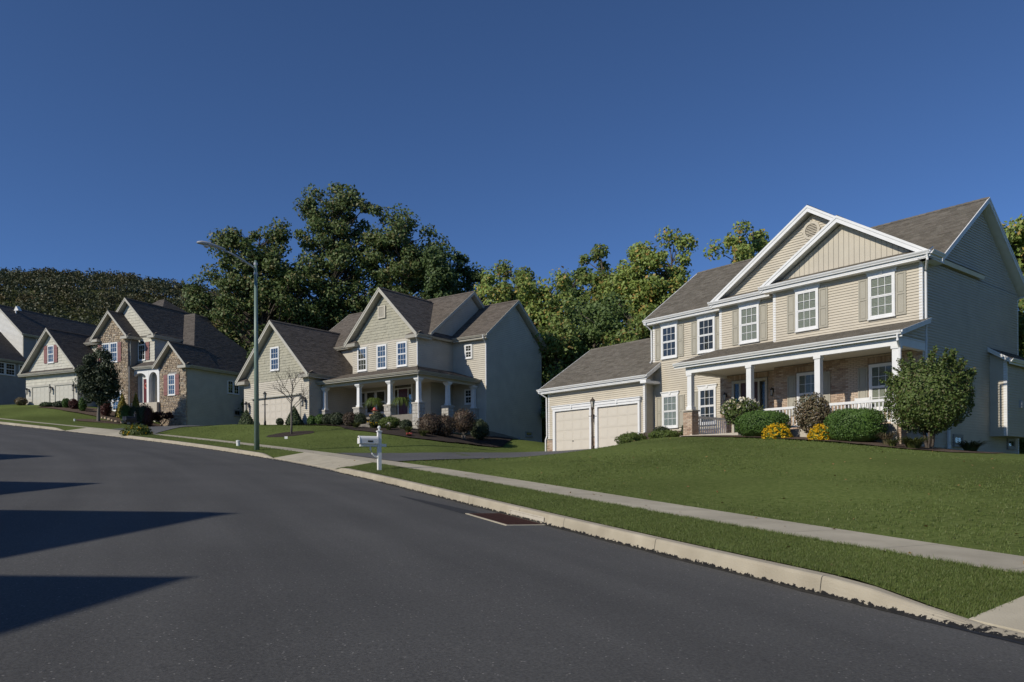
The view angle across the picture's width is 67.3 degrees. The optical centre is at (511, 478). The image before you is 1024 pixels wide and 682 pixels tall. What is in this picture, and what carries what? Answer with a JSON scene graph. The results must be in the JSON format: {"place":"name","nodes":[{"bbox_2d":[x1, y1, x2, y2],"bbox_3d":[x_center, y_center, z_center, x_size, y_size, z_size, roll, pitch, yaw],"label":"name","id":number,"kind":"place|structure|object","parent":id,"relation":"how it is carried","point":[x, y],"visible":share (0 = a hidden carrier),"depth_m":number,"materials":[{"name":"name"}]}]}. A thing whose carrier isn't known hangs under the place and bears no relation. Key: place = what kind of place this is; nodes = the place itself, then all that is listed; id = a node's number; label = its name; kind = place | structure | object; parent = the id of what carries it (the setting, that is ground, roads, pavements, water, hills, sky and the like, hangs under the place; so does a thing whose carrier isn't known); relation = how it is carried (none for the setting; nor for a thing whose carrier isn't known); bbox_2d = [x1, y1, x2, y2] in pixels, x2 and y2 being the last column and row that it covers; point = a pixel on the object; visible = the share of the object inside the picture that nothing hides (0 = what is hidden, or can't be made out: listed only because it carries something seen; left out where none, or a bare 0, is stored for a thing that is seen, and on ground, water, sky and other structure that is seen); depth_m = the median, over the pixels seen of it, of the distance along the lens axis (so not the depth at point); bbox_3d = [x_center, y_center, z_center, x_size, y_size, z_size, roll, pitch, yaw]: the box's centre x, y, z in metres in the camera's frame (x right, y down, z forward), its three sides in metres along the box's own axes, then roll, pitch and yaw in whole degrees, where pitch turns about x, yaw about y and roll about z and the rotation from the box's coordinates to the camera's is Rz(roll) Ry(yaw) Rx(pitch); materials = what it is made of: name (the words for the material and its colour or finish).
{"place":"outdoors","nodes":[
{"label":"outdoors","id":0,"kind":"place"},
{"bbox_2d":[0,419,83,429],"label":"verge","id":1,"kind":"structure","parent":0,"point":[63,427],"depth_m":51.08,"materials":[{"name":"green plant"}]},
{"bbox_2d":[117,424,247,432],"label":"driveway","id":2,"kind":"structure","parent":0,"point":[156,429],"depth_m":49.64,"materials":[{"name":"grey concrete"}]},
{"bbox_2d":[131,434,303,457],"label":"verge","id":3,"kind":"structure","parent":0,"point":[260,450],"depth_m":36.58,"materials":[{"name":"green plant"}]},
{"bbox_2d":[119,423,152,435],"bbox_3d":[-21.944,-2.834,45.019,1.895,0.808,1.376,0,0,0],"label":"planting","id":4,"kind":"object","parent":3,"relation":"on","point":[137,429],"visible":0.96,"depth_m":44.65,"materials":[{"name":"green plant"}]},
{"bbox_2d":[196,241,259,449],"bbox_3d":[-12.389,-5.574,33.622,2.678,9.269,0.340,0,0,-41],"label":"street lamp","id":5,"kind":"object","parent":3,"relation":"on","point":[205,244],"visible":0.98,"depth_m":34.30,"materials":[{"name":"grey metal"}]},
{"bbox_2d":[0,288,569,516],"bbox_3d":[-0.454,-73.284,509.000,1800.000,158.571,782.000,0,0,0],"label":"hill","id":6,"kind":"structure","parent":0,"point":[63,313],"depth_m":392.67,"materials":[{"name":"green plant"}]},
{"bbox_2d":[0,266,458,491],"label":"hillside forest","id":7,"kind":"object","parent":6,"relation":"on","point":[43,281],"visible":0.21,"depth_m":399.79,"materials":[{"name":"green plant"}]},
{"bbox_2d":[340,449,587,460],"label":"driveway","id":8,"kind":"structure","parent":0,"point":[414,456],"depth_m":35.09,"materials":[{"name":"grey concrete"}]},
{"bbox_2d":[0,424,1023,681],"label":"road","id":9,"kind":"structure","parent":0,"point":[128,560],"depth_m":6.87,"materials":[{"name":"grey asphalt"}]},
{"bbox_2d":[402,496,479,513],"bbox_3d":[-1.582,0.538,16.177,0.430,0.279,3.807,0,0,-27],"label":"damp streak","id":10,"kind":"object","parent":9,"relation":"on","point":[459,510],"visible":1,"depth_m":15.53,"materials":[{"name":"concrete"}]},
{"bbox_2d":[465,509,544,525],"bbox_3d":[-0.125,0.791,13.742,0.797,0.420,1.854,0,0,-25],"label":"storm drain","id":11,"kind":"object","parent":9,"relation":"on","point":[504,519],"visible":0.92,"depth_m":13.63,"materials":[{"name":"concrete"}]},
{"bbox_2d":[0,422,1023,642],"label":"kerb","id":12,"kind":"structure","parent":9,"relation":"on","point":[834,586],"depth_m":9.25,"materials":[{"name":"beige concrete"}]},
{"bbox_2d":[20,426,1023,644],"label":"road edge seal","id":13,"kind":"object","parent":9,"relation":"on","point":[914,617],"visible":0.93,"depth_m":8.10,"materials":[{"name":"black asphalt"}]},
{"bbox_2d":[0,404,1023,555],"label":"lawn","id":14,"kind":"structure","parent":0,"point":[745,489],"depth_m":18.34,"materials":[{"name":"green plant"}]},
{"bbox_2d":[0,305,96,430],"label":"house","id":15,"kind":"structure","parent":14,"relation":"on","point":[21,331],"depth_m":80.45,"materials":[{"name":"grey plastic"}]},
{"bbox_2d":[5,363,15,376],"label":"window","id":16,"kind":"structure","parent":15,"relation":"in","point":[9,367],"depth_m":78.20,"materials":[{"name":"white paint"}]},
{"bbox_2d":[76,419,120,423],"bbox_3d":[-31.440,-4.333,58.499,3.072,0.427,1.810,0,0,-30],"label":"mulch ring","id":17,"kind":"object","parent":14,"relation":"on","point":[100,421],"visible":0.98,"depth_m":58.45,"materials":[{"name":"brown soil"}]},
{"bbox_2d":[72,343,124,420],"bbox_3d":[-31.476,-7.088,58.449,3.352,6.380,3.263,0,0,38],"label":"young tree","id":18,"kind":"object","parent":17,"relation":"on","point":[98,385],"visible":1,"depth_m":57.94,"materials":[{"name":"green plant"}]},
{"bbox_2d":[40,406,160,426],"bbox_3d":[-32.606,-4.788,62.266,12.671,2.536,3.762,0,0,17],"label":"mulch bed","id":19,"kind":"object","parent":14,"relation":"on","point":[90,411],"visible":0.4,"depth_m":61.83,"materials":[{"name":"brown soil"}]},
{"bbox_2d":[100,402,112,415],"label":"shrub","id":20,"kind":"object","parent":19,"relation":"on","point":[106,410],"visible":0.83,"depth_m":61.20,"materials":[{"name":"red plant"}]},
{"bbox_2d":[142,404,154,426],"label":"shrub","id":21,"kind":"object","parent":19,"relation":"on","point":[149,417],"visible":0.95,"depth_m":60.09,"materials":[{"name":"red plant"}]},
{"bbox_2d":[17,297,248,450],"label":"house","id":22,"kind":"structure","parent":14,"relation":"on","point":[183,367],"depth_m":64.92,"materials":[{"name":"grey plastic"}]},
{"bbox_2d":[33,386,48,404],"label":"garage door","id":23,"kind":"structure","parent":22,"relation":"in","point":[38,397],"depth_m":66.39,"materials":[{"name":"beige plastic"}]},
{"bbox_2d":[47,345,53,363],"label":"window","id":24,"kind":"structure","parent":22,"relation":"in","point":[50,349],"depth_m":65.82,"materials":[{"name":"white paint"}]},
{"bbox_2d":[56,384,71,401],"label":"garage door","id":25,"kind":"structure","parent":22,"relation":"in","point":[61,394],"depth_m":65.14,"materials":[{"name":"beige plastic"}]},
{"bbox_2d":[110,342,117,361],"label":"window","id":26,"kind":"structure","parent":22,"relation":"in","point":[113,346],"depth_m":64.69,"materials":[{"name":"white paint"}]},
{"bbox_2d":[138,344,145,360],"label":"window","id":27,"kind":"structure","parent":22,"relation":"in","point":[141,348],"depth_m":64.72,"materials":[{"name":"white paint"}]},
{"bbox_2d":[167,374,174,395],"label":"window","id":28,"kind":"structure","parent":22,"relation":"in","point":[171,377],"depth_m":62.63,"materials":[{"name":"white paint"}]},
{"bbox_2d":[154,411,174,425],"bbox_3d":[-27.989,-4.390,61.196,2.154,1.872,1.516,0,0,0],"label":"japanese maple","id":29,"kind":"object","parent":14,"relation":"on","point":[158,417],"visible":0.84,"depth_m":61.18,"materials":[{"name":"red plant"}]},
{"bbox_2d":[238,409,253,424],"bbox_3d":[-18.022,-3.951,52.187,1.414,1.476,1.362,0,0,0],"label":"spruce","id":30,"kind":"object","parent":14,"relation":"on","point":[246,417],"visible":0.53,"depth_m":51.95,"materials":[{"name":"green plant"}]},
{"bbox_2d":[181,216,342,352],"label":"oak tree","id":31,"kind":"object","parent":14,"relation":"on","point":[273,296],"visible":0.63,"depth_m":74.37,"materials":[{"name":"green plant"}]},
{"bbox_2d":[266,431,313,436],"bbox_3d":[-12.383,-2.470,42.973,2.666,0.485,2.011,0,0,-23],"label":"mulch ring","id":32,"kind":"object","parent":14,"relation":"on","point":[284,434],"visible":0.98,"depth_m":42.93,"materials":[{"name":"brown soil"}]},
{"bbox_2d":[269,365,311,433],"bbox_3d":[-12.404,-4.263,42.894,2.486,4.036,2.686,0,0,0],"label":"young tree","id":33,"kind":"object","parent":32,"relation":"on","point":[291,409],"visible":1,"depth_m":42.99,"materials":[{"name":"brown plant"}]},
{"bbox_2d":[285,406,303,425],"bbox_3d":[-13.943,-3.984,49.268,1.208,1.313,1.159,0,0,0],"label":"spruce","id":34,"kind":"object","parent":14,"relation":"on","point":[297,420],"visible":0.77,"depth_m":49.02,"materials":[{"name":"green plant"}]},
{"bbox_2d":[272,181,393,330],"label":"oak tree","id":35,"kind":"object","parent":14,"relation":"on","point":[336,247],"visible":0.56,"depth_m":76.52,"materials":[{"name":"green plant"}]},
{"bbox_2d":[235,287,546,441],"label":"house","id":36,"kind":"structure","parent":14,"relation":"on","point":[450,355],"depth_m":50.52,"materials":[{"name":"beige plastic"}]},
{"bbox_2d":[270,346,279,371],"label":"window","id":37,"kind":"structure","parent":36,"relation":"in","point":[274,351],"depth_m":51.46,"materials":[{"name":"white paint"}]},
{"bbox_2d":[259,395,298,424],"bbox_3d":[-15.750,-4.427,51.402,4.850,1.950,0.038,0,0,36],"label":"garage door","id":38,"kind":"structure","parent":36,"relation":"in","point":[277,407],"depth_m":51.41,"materials":[{"name":"beige metal"}]},
{"bbox_2d":[357,346,367,372],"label":"window","id":39,"kind":"structure","parent":36,"relation":"in","point":[362,352],"depth_m":50.81,"materials":[{"name":"white paint"}]},
{"bbox_2d":[365,391,375,414],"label":"window","id":40,"kind":"structure","parent":36,"relation":"in","point":[369,394],"depth_m":52.17,"materials":[{"name":"black glass"}]},
{"bbox_2d":[364,393,385,407],"bbox_3d":[-8.532,-4.761,47.405,1.765,0.977,1.854,0,0,0],"label":"hanging basket","id":41,"kind":"object","parent":36,"relation":"hanging from","point":[374,401],"visible":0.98,"depth_m":47.07,"materials":[{"name":"green plant"}]},
{"bbox_2d":[376,390,385,413],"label":"window","id":42,"kind":"structure","parent":36,"relation":"in","point":[381,394],"depth_m":51.56,"materials":[{"name":"black glass"}]},
{"bbox_2d":[376,343,387,370],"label":"window","id":43,"kind":"structure","parent":36,"relation":"in","point":[381,349],"depth_m":49.73,"materials":[{"name":"white paint"}]},
{"bbox_2d":[390,393,411,407],"bbox_3d":[-6.579,-4.674,46.130,1.834,0.974,1.754,0,0,0],"label":"hanging basket","id":44,"kind":"object","parent":36,"relation":"hanging from","point":[403,400],"visible":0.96,"depth_m":45.84,"materials":[{"name":"green plant"}]},
{"bbox_2d":[396,339,407,367],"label":"window","id":45,"kind":"structure","parent":36,"relation":"in","point":[401,346],"depth_m":48.70,"materials":[{"name":"white paint"}]},
{"bbox_2d":[399,389,407,414],"bbox_3d":[-7.111,-4.829,50.366,0.810,2.005,0.058,0,0,36],"label":"front door","id":46,"kind":"structure","parent":36,"relation":"in","point":[402,409],"depth_m":50.33,"materials":[{"name":"brown metal"}]},
{"bbox_2d":[464,342,473,360],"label":"window","id":47,"kind":"structure","parent":36,"relation":"in","point":[468,347],"depth_m":49.93,"materials":[{"name":"white paint"}]},
{"bbox_2d":[360,203,462,310],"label":"oak tree","id":48,"kind":"object","parent":14,"relation":"on","point":[406,269],"visible":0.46,"depth_m":75.53,"materials":[{"name":"green plant"}]},
{"bbox_2d":[314,424,512,446],"bbox_3d":[-6.710,-2.667,46.016,13.615,1.744,9.382,0,0,0],"label":"mulch bed","id":49,"kind":"object","parent":14,"relation":"on","point":[494,441],"visible":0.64,"depth_m":44.31,"materials":[{"name":"brown soil"}]},
{"bbox_2d":[329,412,344,424],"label":"shrub","id":50,"kind":"object","parent":49,"relation":"on","point":[336,419],"visible":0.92,"depth_m":47.33,"materials":[{"name":"green plant"}]},
{"bbox_2d":[342,412,354,425],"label":"shrub","id":51,"kind":"object","parent":49,"relation":"on","point":[348,418],"visible":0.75,"depth_m":46.73,"materials":[{"name":"red plant"}]},
{"bbox_2d":[353,412,367,425],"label":"shrub","id":52,"kind":"object","parent":49,"relation":"on","point":[360,418],"visible":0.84,"depth_m":46.68,"materials":[{"name":"green plant"}]},
{"bbox_2d":[369,411,383,427],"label":"shrub","id":53,"kind":"object","parent":49,"relation":"on","point":[376,416],"visible":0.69,"depth_m":45.63,"materials":[{"name":"green plant"}]},
{"bbox_2d":[378,416,400,427],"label":"shrub","id":54,"kind":"object","parent":49,"relation":"on","point":[394,421],"visible":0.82,"depth_m":44.64,"materials":[{"name":"green plant"}]},
{"bbox_2d":[415,413,440,433],"bbox_3d":[-4.711,-3.056,43.499,1.586,1.338,1.360,0,0,0],"label":"shrub","id":55,"kind":"object","parent":49,"relation":"on","point":[430,423],"visible":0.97,"depth_m":43.14,"materials":[{"name":"red plant"}]},
{"bbox_2d":[435,414,455,436],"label":"shrub","id":56,"kind":"object","parent":49,"relation":"on","point":[447,426],"visible":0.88,"depth_m":43.51,"materials":[{"name":"red plant"}]},
{"bbox_2d":[452,407,476,438],"bbox_3d":[-2.837,-3.148,45.145,1.617,2.001,1.423,0,0,0],"label":"shrub","id":57,"kind":"object","parent":49,"relation":"on","point":[464,420],"visible":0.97,"depth_m":44.85,"materials":[{"name":"red plant"}]},
{"bbox_2d":[471,419,489,439],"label":"shrub","id":58,"kind":"object","parent":49,"relation":"on","point":[480,430],"visible":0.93,"depth_m":46.39,"materials":[{"name":"green plant"}]},
{"bbox_2d":[420,244,464,299],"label":"oak tree","id":59,"kind":"object","parent":14,"relation":"on","point":[440,279],"visible":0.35,"depth_m":72.42,"materials":[{"name":"green plant"}]},
{"bbox_2d":[451,251,489,298],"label":"oak tree","id":60,"kind":"object","parent":14,"relation":"on","point":[461,261],"visible":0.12,"depth_m":79.20,"materials":[{"name":"green plant"}]},
{"bbox_2d":[474,266,511,304],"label":"broadleaf tree","id":61,"kind":"object","parent":14,"relation":"on","point":[501,290],"visible":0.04,"depth_m":70.08,"materials":[{"name":"green plant"}]},
{"bbox_2d":[491,259,544,307],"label":"broadleaf tree","id":62,"kind":"object","parent":14,"relation":"on","point":[504,268],"visible":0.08,"depth_m":75.97,"materials":[{"name":"green plant"}]},
{"bbox_2d":[513,266,580,333],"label":"broadleaf tree","id":63,"kind":"object","parent":14,"relation":"on","point":[536,307],"visible":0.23,"depth_m":65.36,"materials":[{"name":"green plant"}]},
{"bbox_2d":[531,313,587,438],"bbox_3d":[3.189,-7.086,56.153,6.913,10.061,6.646,0,0,0],"label":"broadleaf tree","id":64,"kind":"object","parent":14,"relation":"on","point":[562,341],"visible":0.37,"depth_m":54.87,"materials":[{"name":"green plant"}]},
{"bbox_2d":[543,264,590,328],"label":"broadleaf tree","id":65,"kind":"object","parent":14,"relation":"on","point":[573,289],"visible":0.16,"depth_m":80.49,"materials":[{"name":"green plant"}]},
{"bbox_2d":[560,291,634,365],"bbox_3d":[6.411,-8.086,57.783,7.738,11.702,7.858,0,0,0],"label":"broadleaf tree","id":66,"kind":"object","parent":14,"relation":"on","point":[601,321],"visible":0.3,"depth_m":56.30,"materials":[{"name":"green plant"}]},
{"bbox_2d":[575,243,633,346],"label":"broadleaf tree","id":67,"kind":"object","parent":14,"relation":"on","point":[592,279],"visible":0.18,"depth_m":74.22,"materials":[{"name":"green plant"}]},
{"bbox_2d":[597,243,662,346],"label":"broadleaf tree","id":68,"kind":"object","parent":14,"relation":"on","point":[621,286],"visible":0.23,"depth_m":68.65,"materials":[{"name":"green plant"}]},
{"bbox_2d":[601,304,658,346],"bbox_3d":[9.222,-6.856,54.026,6.895,10.358,7.637,0,0,0],"label":"broadleaf tree","id":69,"kind":"object","parent":14,"relation":"on","point":[639,333],"visible":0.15,"depth_m":53.23,"materials":[{"name":"green plant"}]},
{"bbox_2d":[618,225,697,308],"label":"broadleaf tree","id":70,"kind":"object","parent":14,"relation":"on","point":[668,282],"visible":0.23,"depth_m":67.33,"materials":[{"name":"green plant"}]},
{"bbox_2d":[703,220,770,263],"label":"broadleaf tree","id":71,"kind":"object","parent":14,"relation":"on","point":[743,250],"visible":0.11,"depth_m":65.77,"materials":[{"name":"green plant"}]},
{"bbox_2d":[536,197,1023,453],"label":"house","id":72,"kind":"structure","parent":14,"relation":"on","point":[838,312],"depth_m":30.24,"materials":[{"name":"beige plastic"}]},
{"bbox_2d":[556,408,588,450],"bbox_3d":[3.261,-2.550,40.957,0.037,2.140,2.660,0,0,-39],"label":"garage door","id":73,"kind":"structure","parent":72,"relation":"in","point":[572,426],"depth_m":40.98,"materials":[{"name":"white metal"}]},
{"bbox_2d":[599,403,637,447],"bbox_3d":[5.310,-2.563,38.403,0.060,2.140,2.740,0,0,-39],"label":"garage door","id":74,"kind":"structure","parent":72,"relation":"in","point":[614,421],"depth_m":38.54,"materials":[{"name":"white metal"}]},
{"bbox_2d":[659,320,678,359],"bbox_3d":[7.501,-6.572,36.728,0.110,1.740,1.110,0,0,-39],"label":"window","id":75,"kind":"structure","parent":72,"relation":"in","point":[668,329],"depth_m":36.73,"materials":[{"name":"white paint"}]},
{"bbox_2d":[660,390,679,428],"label":"window","id":76,"kind":"structure","parent":72,"relation":"in","point":[669,399],"depth_m":36.71,"materials":[{"name":"white paint"}]},
{"bbox_2d":[695,312,716,353],"bbox_3d":[8.849,-6.580,35.051,0.110,1.740,1.110,0,0,-39],"label":"window","id":77,"kind":"structure","parent":72,"relation":"in","point":[705,323],"depth_m":35.06,"materials":[{"name":"white paint"}]},
{"bbox_2d":[696,383,717,424],"bbox_3d":[8.888,-3.340,35.028,0.110,1.840,1.110,0,0,-39],"label":"window","id":78,"kind":"structure","parent":72,"relation":"in","point":[707,393],"depth_m":35.04,"materials":[{"name":"white paint"}]},
{"bbox_2d":[737,300,760,344],"bbox_3d":[10.050,-6.587,32.605,0.110,1.740,1.110,0,0,-39],"label":"window","id":79,"kind":"structure","parent":72,"relation":"in","point":[749,330],"depth_m":32.61,"materials":[{"name":"white paint"}]},
{"bbox_2d":[741,382,757,409],"bbox_3d":[10.089,-2.960,32.630,0.052,2.195,0.830,0,0,-39],"label":"front door","id":80,"kind":"structure","parent":72,"relation":"in","point":[743,385],"depth_m":32.43,"materials":[{"name":"brown metal"}]},
{"bbox_2d":[796,371,814,413],"bbox_3d":[11.505,-3.264,29.867,0.108,1.695,1.000,0,0,-39],"label":"window","id":81,"kind":"structure","parent":72,"relation":"in","point":[805,381],"depth_m":29.97,"materials":[{"name":"white paint"}]},
{"bbox_2d":[793,283,820,332],"bbox_3d":[11.458,-6.596,29.900,0.110,1.740,1.110,0,0,-39],"label":"window","id":82,"kind":"structure","parent":72,"relation":"in","point":[806,297],"depth_m":29.89,"materials":[{"name":"white paint"}]},
{"bbox_2d":[869,362,891,410],"bbox_3d":[13.306,-3.275,27.632,0.108,1.695,1.000,0,0,-39],"label":"window","id":83,"kind":"structure","parent":72,"relation":"in","point":[876,389],"depth_m":27.76,"materials":[{"name":"white paint"}]},
{"bbox_2d":[865,266,897,320],"bbox_3d":[13.278,-6.607,27.639,0.110,1.740,1.110,0,0,-39],"label":"window","id":84,"kind":"structure","parent":72,"relation":"in","point":[881,283],"depth_m":27.63,"materials":[{"name":"white paint"}]},
{"bbox_2d":[696,435,1001,452],"bbox_3d":[11.192,-1.245,27.735,4.974,1.085,12.123,0,0,-34],"label":"mulch bed","id":85,"kind":"object","parent":14,"relation":"on","point":[904,446],"visible":0.72,"depth_m":24.07,"materials":[{"name":"brown soil"}]},
{"bbox_2d":[720,396,764,434],"bbox_3d":[8.673,-2.279,29.148,1.714,1.655,1.238,0,0,0],"label":"rose bush","id":86,"kind":"object","parent":85,"relation":"on","point":[737,409],"visible":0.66,"depth_m":28.85,"materials":[{"name":"green plant"}]},
{"bbox_2d":[734,410,790,435],"bbox_3d":[9.122,-1.957,27.978,1.991,1.024,1.546,0,0,0],"label":"boxwood","id":87,"kind":"object","parent":85,"relation":"on","point":[752,423],"visible":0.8,"depth_m":27.47,"materials":[{"name":"green plant"}]},
{"bbox_2d":[761,423,792,438],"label":"mum plant","id":88,"kind":"object","parent":85,"relation":"on","point":[775,431],"visible":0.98,"depth_m":26.60,"materials":[{"name":"yellow plant"}]},
{"bbox_2d":[792,391,831,434],"bbox_3d":[10.409,-2.117,26.666,1.430,1.772,1.134,0,0,0],"label":"shrub","id":89,"kind":"object","parent":85,"relation":"on","point":[821,412],"visible":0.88,"depth_m":26.43,"materials":[{"name":"brown plant"}]},
{"bbox_2d":[807,423,831,440],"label":"mum plant","id":90,"kind":"object","parent":85,"relation":"on","point":[817,432],"visible":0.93,"depth_m":25.46,"materials":[{"name":"yellow plant"}]},
{"bbox_2d":[823,407,888,441],"bbox_3d":[11.251,-1.722,25.209,1.940,1.206,1.528,0,0,0],"label":"boxwood","id":91,"kind":"object","parent":85,"relation":"on","point":[861,424],"visible":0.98,"depth_m":24.68,"materials":[{"name":"green plant"}]},
{"bbox_2d":[895,436,936,449],"bbox_3d":[11.983,-1.033,22.949,1.369,0.394,1.449,0,0,36],"label":"daylily","id":92,"kind":"object","parent":85,"relation":"on","point":[915,442],"visible":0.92,"depth_m":22.76,"materials":[{"name":"green plant"}]},
{"bbox_2d":[879,344,976,448],"bbox_3d":[12.766,-2.388,23.494,2.776,3.290,2.508,0,0,0],"label":"shrub","id":93,"kind":"object","parent":85,"relation":"on","point":[930,398],"visible":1,"depth_m":22.92,"materials":[{"name":"green plant"}]},
{"bbox_2d":[950,440,991,450],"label":"daylily","id":94,"kind":"object","parent":85,"relation":"on","point":[973,446],"visible":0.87,"depth_m":23.80,"materials":[{"name":"green plant"}]},
{"bbox_2d":[1002,214,1023,356],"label":"broadleaf tree","id":95,"kind":"object","parent":14,"relation":"on","point":[1015,235],"visible":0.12,"depth_m":43.40,"materials":[{"name":"green plant"}]},
{"bbox_2d":[1017,298,1023,453],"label":"broadleaf tree","id":96,"kind":"object","parent":14,"relation":"on","point":[1021,333],"visible":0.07,"depth_m":33.88,"materials":[{"name":"green plant"}]},
{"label":"mulch bed","id":97,"kind":"structure","parent":14,"relation":"on","visible":0},
{"bbox_2d":[615,431,646,444],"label":"shrub","id":98,"kind":"object","parent":97,"relation":"on","point":[623,438],"visible":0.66,"depth_m":35.66,"materials":[{"name":"green plant"}]},
{"bbox_2d":[648,430,682,438],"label":"shrub","id":99,"kind":"object","parent":97,"relation":"on","point":[662,433],"visible":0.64,"depth_m":33.78,"materials":[{"name":"green plant"}]},
{"bbox_2d":[0,418,1023,632],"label":"pavement","id":100,"kind":"structure","parent":0,"point":[1008,616],"depth_m":11.39,"materials":[{"name":"concrete"}]},
{"bbox_2d":[281,436,1023,564],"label":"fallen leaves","id":101,"kind":"object","parent":100,"relation":"on","point":[751,512],"visible":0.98,"depth_m":17.18,"materials":[{"name":"brown plant"}]},
{"bbox_2d":[0,0,1023,321],"label":"sky","id":102,"kind":"structure","parent":0,"point":[534,134],"materials":[{"name":"blue"}]},
{"bbox_2d":[127,434,1023,618],"bbox_3d":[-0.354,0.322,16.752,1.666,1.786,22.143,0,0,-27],"label":"verge","id":103,"kind":"structure","parent":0,"point":[945,588],"depth_m":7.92,"materials":[{"name":"green plant"}]},
{"bbox_2d":[357,426,386,474],"bbox_3d":[-4.321,-0.777,23.736,0.910,1.693,0.228,0,0,-30],"label":"mailbox","id":104,"kind":"object","parent":103,"relation":"on","point":[370,441],"visible":0.98,"depth_m":23.73,"materials":[{"name":"white paint"}]},
{"bbox_2d":[572,517,978,614],"bbox_3d":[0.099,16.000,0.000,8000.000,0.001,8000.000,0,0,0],"label":"ground","id":105,"kind":"structure","parent":0,"point":[850,578],"depth_m":130.54,"materials":[{"name":"green plant"}]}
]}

